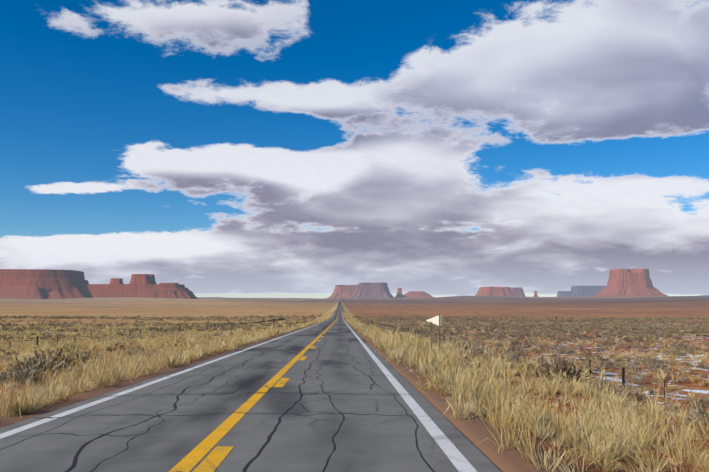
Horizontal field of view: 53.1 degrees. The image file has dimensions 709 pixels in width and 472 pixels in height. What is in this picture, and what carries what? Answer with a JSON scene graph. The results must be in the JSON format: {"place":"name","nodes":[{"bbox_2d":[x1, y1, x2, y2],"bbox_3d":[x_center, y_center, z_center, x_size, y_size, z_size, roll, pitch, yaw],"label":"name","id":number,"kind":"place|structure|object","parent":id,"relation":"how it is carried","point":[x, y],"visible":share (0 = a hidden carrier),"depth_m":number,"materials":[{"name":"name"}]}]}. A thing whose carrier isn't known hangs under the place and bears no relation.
{"place":"outdoors","nodes":[
{"label":"outdoors","id":0,"kind":"place"},
{"bbox_2d":[81,284,197,298],"bbox_3d":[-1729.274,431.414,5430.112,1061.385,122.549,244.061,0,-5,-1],"label":"mesa","id":1,"kind":"structure","parent":0,"point":[179,291],"depth_m":5334.14,"materials":[{"name":"red stone"}]},
{"bbox_2d":[109,278,123,283],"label":"butte","id":2,"kind":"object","parent":1,"relation":"on","point":[116,280],"depth_m":5480.20,"materials":[{"name":"red stone"}]},
{"bbox_2d":[129,274,155,283],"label":"butte","id":3,"kind":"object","parent":1,"relation":"on","point":[142,278],"depth_m":5457.77,"materials":[{"name":"red stone"}]},
{"bbox_2d":[0,303,500,471],"bbox_3d":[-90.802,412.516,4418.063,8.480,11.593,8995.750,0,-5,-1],"label":"road","id":4,"kind":"structure","parent":0,"point":[336,402],"depth_m":13.48,"materials":[{"name":"grey asphalt"}]},
{"bbox_2d":[0,316,332,438],"bbox_3d":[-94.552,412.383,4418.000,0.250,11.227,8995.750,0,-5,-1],"label":"white line","id":5,"kind":"object","parent":4,"relation":"on","point":[22,428],"visible":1,"depth_m":17.11,"materials":[{"name":"paint"}]},
{"bbox_2d":[169,305,339,471],"bbox_3d":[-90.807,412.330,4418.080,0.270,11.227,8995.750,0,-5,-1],"label":"solid center line","id":6,"kind":"object","parent":4,"relation":"on","point":[195,455],"visible":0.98,"depth_m":12.83,"materials":[{"name":"paint"}]},
{"bbox_2d":[193,312,338,471],"bbox_3d":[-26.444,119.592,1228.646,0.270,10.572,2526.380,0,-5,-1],"label":"dashed center line","id":7,"kind":"object","parent":4,"relation":"on","point":[213,459],"visible":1,"depth_m":10.08,"materials":[{"name":"paint"}]},
{"bbox_2d":[341,309,476,471],"bbox_3d":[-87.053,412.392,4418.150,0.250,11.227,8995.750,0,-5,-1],"label":"white line","id":8,"kind":"object","parent":4,"relation":"on","point":[457,458],"visible":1,"depth_m":13.18,"materials":[{"name":"paint"}]},
{"bbox_2d":[0,295,708,471],"bbox_3d":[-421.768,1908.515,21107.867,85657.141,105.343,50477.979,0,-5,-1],"label":"ground","id":9,"kind":"structure","parent":0,"point":[473,431],"depth_m":658.36,"materials":[{"name":"brown soil"}]},
{"bbox_2d":[0,269,90,298],"bbox_3d":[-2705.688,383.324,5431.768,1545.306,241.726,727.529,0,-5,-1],"label":"mesa","id":10,"kind":"structure","parent":9,"relation":"on","point":[38,284],"depth_m":5171.06,"materials":[{"name":"red stone"}]},
{"bbox_2d":[0,317,285,348],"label":"wire fence","id":11,"kind":"object","parent":9,"relation":"on","point":[131,333],"visible":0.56,"depth_m":131.39,"materials":[{"name":"metal"}]},
{"bbox_2d":[328,285,355,297],"bbox_3d":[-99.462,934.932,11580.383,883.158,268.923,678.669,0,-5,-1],"label":"mesa","id":12,"kind":"structure","parent":9,"relation":"on","point":[344,291],"depth_m":11407.24,"materials":[{"name":"red stone"}]},
{"bbox_2d":[0,312,708,471],"bbox_3d":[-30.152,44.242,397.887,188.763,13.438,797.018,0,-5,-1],"label":"dry grass tufts","id":13,"kind":"object","parent":9,"relation":"on","point":[467,389],"visible":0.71,"depth_m":28.42,"materials":[{"name":"beige plant"}]},
{"bbox_2d":[0,314,708,430],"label":"sagebrush shrubs","id":14,"kind":"object","parent":9,"relation":"on","point":[460,325],"visible":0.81,"depth_m":148.80,"materials":[{"name":"green plant"}]},
{"bbox_2d":[350,282,394,297],"bbox_3d":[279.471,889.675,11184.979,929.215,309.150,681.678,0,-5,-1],"label":"mesa","id":15,"kind":"structure","parent":9,"relation":"on","point":[370,290],"depth_m":10999.57,"materials":[{"name":"red stone"}]},
{"bbox_2d":[395,288,402,297],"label":"spire","id":16,"kind":"structure","parent":9,"relation":"on","point":[399,293],"depth_m":11443.81,"materials":[{"name":"red stone"}]},
{"bbox_2d":[400,291,434,297],"bbox_3d":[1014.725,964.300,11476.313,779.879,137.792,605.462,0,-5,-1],"label":"mound","id":17,"kind":"object","parent":9,"relation":"on","point":[416,294],"visible":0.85,"depth_m":11320.81,"materials":[{"name":"red stone"}]},
{"bbox_2d":[426,315,440,352],"bbox_3d":[6.059,8.027,54.452,1.220,3.966,0.087,-2,-6,23],"label":"road sign","id":18,"kind":"object","parent":9,"relation":"on","point":[436,320],"visible":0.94,"depth_m":54.50,"materials":[{"name":"metal"}]},
{"bbox_2d":[475,287,513,295],"bbox_3d":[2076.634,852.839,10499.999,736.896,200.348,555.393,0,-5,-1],"label":"butte","id":19,"kind":"object","parent":9,"relation":"on","point":[494,291],"visible":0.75,"depth_m":10358.49,"materials":[{"name":"red stone"}]},
{"bbox_2d":[509,287,525,296],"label":"butte","id":20,"kind":"object","parent":9,"relation":"on","point":[517,291],"visible":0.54,"depth_m":10807.40,"materials":[{"name":"red stone"}]},
{"bbox_2d":[366,319,708,407],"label":"wire fence","id":21,"kind":"object","parent":9,"relation":"on","point":[622,374],"visible":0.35,"depth_m":51.43,"materials":[{"name":"metal"}]},
{"bbox_2d":[557,291,571,296],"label":"mesa","id":22,"kind":"structure","parent":9,"relation":"on","point":[564,293],"depth_m":13443.87,"materials":[{"name":"grey stone"}]},
{"bbox_2d":[570,286,606,296],"bbox_3d":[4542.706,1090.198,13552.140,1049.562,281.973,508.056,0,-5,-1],"label":"mesa","id":23,"kind":"structure","parent":9,"relation":"on","point":[588,291],"depth_m":13374.54,"materials":[{"name":"grey stone"}]},
{"bbox_2d":[591,269,667,296],"bbox_3d":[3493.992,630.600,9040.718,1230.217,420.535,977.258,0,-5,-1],"label":"butte","id":24,"kind":"object","parent":9,"relation":"on","point":[629,282],"visible":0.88,"depth_m":8877.40,"materials":[{"name":"red stone"}]},
{"bbox_2d":[0,0,708,298],"label":"sky","id":25,"kind":"structure","parent":0,"point":[212,148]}
]}

